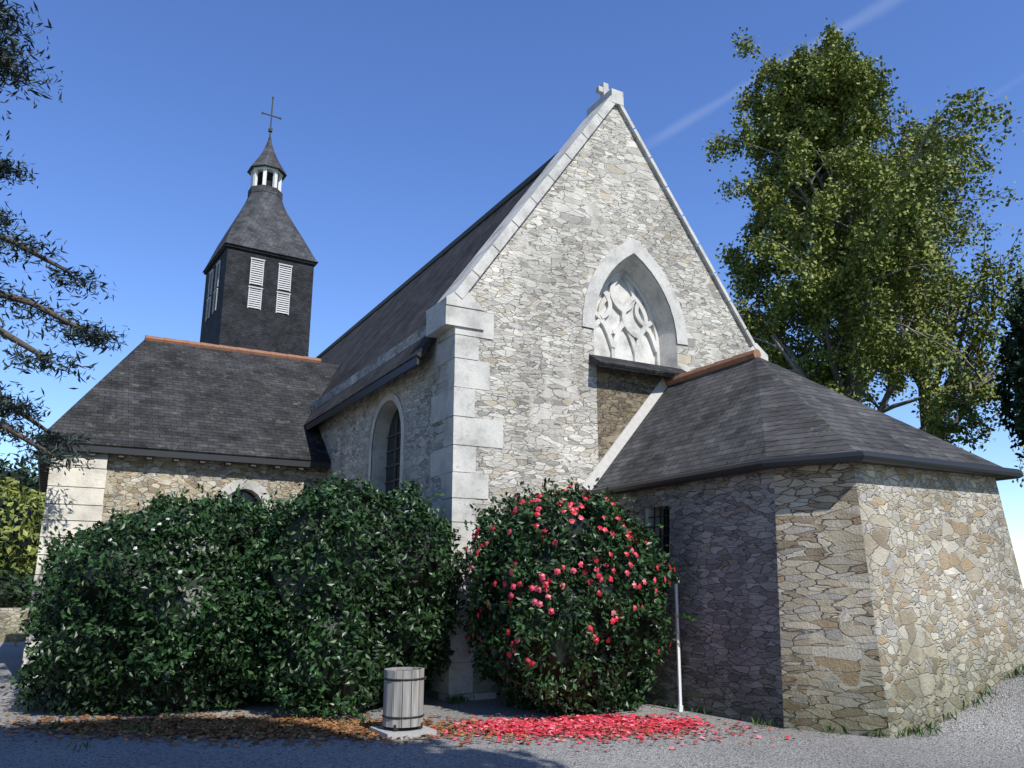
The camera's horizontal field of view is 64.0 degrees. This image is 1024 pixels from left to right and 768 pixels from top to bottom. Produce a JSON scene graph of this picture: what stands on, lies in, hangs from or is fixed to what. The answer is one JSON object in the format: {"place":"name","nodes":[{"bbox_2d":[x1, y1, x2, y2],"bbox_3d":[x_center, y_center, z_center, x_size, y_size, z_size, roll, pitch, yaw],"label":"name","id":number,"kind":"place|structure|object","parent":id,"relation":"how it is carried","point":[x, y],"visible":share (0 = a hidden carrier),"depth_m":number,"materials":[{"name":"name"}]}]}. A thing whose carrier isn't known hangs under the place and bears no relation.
{"place":"outdoors","nodes":[
{"label":"outdoors","id":0,"kind":"place"},
{"bbox_2d":[0,608,29,641],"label":"wall","id":1,"kind":"structure","parent":0,"point":[10,620],"depth_m":25.29,"materials":[{"name":"beige stone"}]},
{"bbox_2d":[145,335,320,362],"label":"roof ridge tiles","id":2,"kind":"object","parent":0,"point":[226,348],"depth_m":22.16,"materials":[{"name":"orange ceramic"}]},
{"bbox_2d":[0,588,1023,767],"bbox_3d":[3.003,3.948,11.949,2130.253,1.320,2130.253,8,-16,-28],"label":"ground","id":3,"kind":"structure","parent":0,"point":[988,734],"depth_m":8.48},
{"bbox_2d":[0,568,33,607],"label":"hedge","id":4,"kind":"object","parent":3,"relation":"on","point":[13,592],"visible":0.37,"depth_m":38.84,"materials":[{"name":"green plant"}]},
{"bbox_2d":[0,474,45,578],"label":"tree","id":5,"kind":"object","parent":3,"relation":"on","point":[20,531],"visible":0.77,"depth_m":44.32,"materials":[{"name":"green plant"}]},
{"bbox_2d":[0,457,45,578],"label":"tree","id":6,"kind":"object","parent":3,"relation":"on","point":[24,479],"visible":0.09,"depth_m":56.48,"materials":[{"name":"green plant"}]},
{"bbox_2d":[0,0,129,475],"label":"cedar","id":7,"kind":"object","parent":3,"relation":"on","point":[98,337],"depth_m":12.64,"materials":[{"name":"green plant"}]},
{"bbox_2d":[0,476,289,716],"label":"hedge","id":8,"kind":"object","parent":3,"relation":"on","point":[142,613],"visible":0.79,"depth_m":10.69,"materials":[{"name":"green plant"}]},
{"bbox_2d":[101,453,326,523],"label":"transept walls","id":9,"kind":"structure","parent":3,"relation":"on","point":[131,480],"depth_m":17.27,"materials":[{"name":"beige stone"}]},
{"bbox_2d":[21,450,107,684],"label":"stone quoins","id":10,"kind":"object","parent":9,"relation":"attached to","point":[74,497],"depth_m":15.76,"materials":[{"name":"white stone"}]},
{"bbox_2d":[38,339,338,491],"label":"roof","id":11,"kind":"structure","parent":9,"relation":"on","point":[150,399],"depth_m":18.84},
{"bbox_2d":[200,243,316,356],"bbox_3d":[-12.901,2.531,39.746,4.750,17.520,4.750,8,-16,-28],"label":"tower shaft","id":12,"kind":"object","parent":11,"relation":"on","point":[255,299],"visible":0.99,"depth_m":39.52,"materials":[{"name":"black stone"}]},
{"bbox_2d":[202,96,318,272],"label":"tower roof","id":13,"kind":"structure","parent":12,"relation":"on","point":[262,221],"depth_m":41.24,"materials":[{"name":"grey stone"}]},
{"bbox_2d":[0,711,619,748],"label":"dead leaves","id":14,"kind":"object","parent":3,"relation":"on","point":[262,729],"visible":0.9,"depth_m":9.49,"materials":[{"name":"brown plant"}]},
{"bbox_2d":[226,470,471,718],"bbox_3d":[-2.564,3.125,12.273,3.527,3.623,3.949,8,-16,-28],"label":"hedge","id":15,"kind":"object","parent":3,"relation":"on","point":[351,595],"visible":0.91,"depth_m":11.02,"materials":[{"name":"green plant"}]},
{"bbox_2d":[310,325,437,695],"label":"nave walls","id":16,"kind":"structure","parent":3,"relation":"on","point":[384,436],"depth_m":15.98,"materials":[{"name":"grey stone"}]},
{"bbox_2d":[303,151,558,430],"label":"roof","id":17,"kind":"structure","parent":16,"relation":"on","point":[397,316],"depth_m":19.39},
{"bbox_2d":[370,667,436,739],"bbox_3d":[-1.238,3.619,9.349,0.580,0.700,0.580,8,-16,-28],"label":"litter bin","id":18,"kind":"object","parent":3,"relation":"on","point":[403,701],"visible":0.99,"depth_m":9.18,"materials":[{"name":"grey wood"}]},
{"bbox_2d":[436,717,598,737],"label":"petals","id":19,"kind":"object","parent":3,"relation":"on","point":[501,725],"visible":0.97,"depth_m":9.61,"materials":[{"name":"red plant"}]},
{"bbox_2d":[43,663,1023,751],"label":"weeds","id":20,"kind":"object","parent":3,"relation":"on","point":[462,699],"visible":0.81,"depth_m":9.66,"materials":[{"name":"green plant"}]},
{"bbox_2d":[335,713,802,750],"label":"petals","id":21,"kind":"object","parent":3,"relation":"on","point":[611,730],"visible":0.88,"depth_m":9.23,"materials":[{"name":"red plant"}]},
{"bbox_2d":[457,475,697,716],"bbox_3d":[0.747,2.868,11.599,3.240,3.291,2.902,8,-16,-28],"label":"camellia bush","id":22,"kind":"object","parent":3,"relation":"on","point":[566,599],"visible":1,"depth_m":10.71,"materials":[{"name":"green plant"}]},
{"bbox_2d":[426,82,767,700],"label":"gable dressings","id":23,"kind":"structure","parent":3,"relation":"on","point":[457,308],"depth_m":13.27,"materials":[{"name":"grey stone"}]},
{"bbox_2d":[594,271,659,364],"bbox_3d":[2.101,-1.196,15.546,1.651,2.004,0.111,8,-16,-28],"label":"window tracery","id":24,"kind":"object","parent":23,"relation":"attached to","point":[610,298],"visible":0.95,"depth_m":15.56,"materials":[{"name":"white stone"}]},
{"bbox_2d":[589,354,685,377],"bbox_3d":[2.357,-0.295,14.823,2.120,0.296,0.389,8,-16,-28],"label":"window ledge","id":25,"kind":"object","parent":23,"relation":"attached to","point":[628,365],"depth_m":14.62,"materials":[{"name":"stone"}]},
{"bbox_2d":[490,712,707,734],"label":"petals","id":26,"kind":"object","parent":3,"relation":"on","point":[609,719],"visible":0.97,"depth_m":10.01,"materials":[{"name":"red plant"}]},
{"bbox_2d":[637,715,713,729],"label":"petals","id":27,"kind":"object","parent":3,"relation":"on","point":[689,723],"visible":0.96,"depth_m":9.86,"materials":[{"name":"red plant"}]},
{"bbox_2d":[674,584,682,711],"bbox_3d":[2.285,3.595,11.232,0.074,1.667,0.274,-5,-15,19],"label":"white pole","id":28,"kind":"object","parent":3,"relation":"on","point":[680,707],"visible":1,"depth_m":11.20,"materials":[{"name":"metal"}]},
{"bbox_2d":[612,462,1023,737],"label":"sacristy walls","id":29,"kind":"structure","parent":3,"relation":"on","point":[859,599],"depth_m":10.16,"materials":[{"name":"beige stone"}]},
{"bbox_2d":[583,356,1022,495],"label":"roof","id":30,"kind":"structure","parent":29,"relation":"on","point":[757,413],"depth_m":11.74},
{"bbox_2d":[582,378,667,490],"bbox_3d":[2.894,0.972,14.944,3.892,2.205,0.070,8,-16,-28],"label":"flashing","id":31,"kind":"object","parent":30,"relation":"on","point":[613,451],"visible":0.5,"depth_m":14.42,"materials":[{"name":"white metal"}]},
{"bbox_2d":[702,18,1021,451],"bbox_3d":[13.339,-4.089,33.427,16.046,24.530,14.878,8,-16,-28],"label":"tree","id":32,"kind":"object","parent":3,"relation":"on","point":[835,79],"depth_m":32.12,"materials":[{"name":"green plant"}]},
{"bbox_2d":[795,92,1023,487],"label":"tree","id":33,"kind":"object","parent":3,"relation":"on","point":[977,164],"depth_m":36.25,"materials":[{"name":"green plant"}]},
{"bbox_2d":[990,270,1023,457],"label":"tree","id":34,"kind":"object","parent":3,"relation":"on","point":[1011,349],"visible":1,"depth_m":26.61,"materials":[{"name":"green plant"}]},
{"bbox_2d":[0,0,1023,587],"label":"sky","id":35,"kind":"structure","parent":0,"point":[403,123],"materials":[{"name":"blue"}]},
{"bbox_2d":[430,105,750,698],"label":"gable wall","id":36,"kind":"structure","parent":0,"point":[558,403],"depth_m":14.59,"materials":[{"name":"grey stone"}]},
{"bbox_2d":[664,349,760,385],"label":"roof ridge tiles","id":37,"kind":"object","parent":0,"point":[722,364],"depth_m":14.03,"materials":[{"name":"orange ceramic"}]}
]}

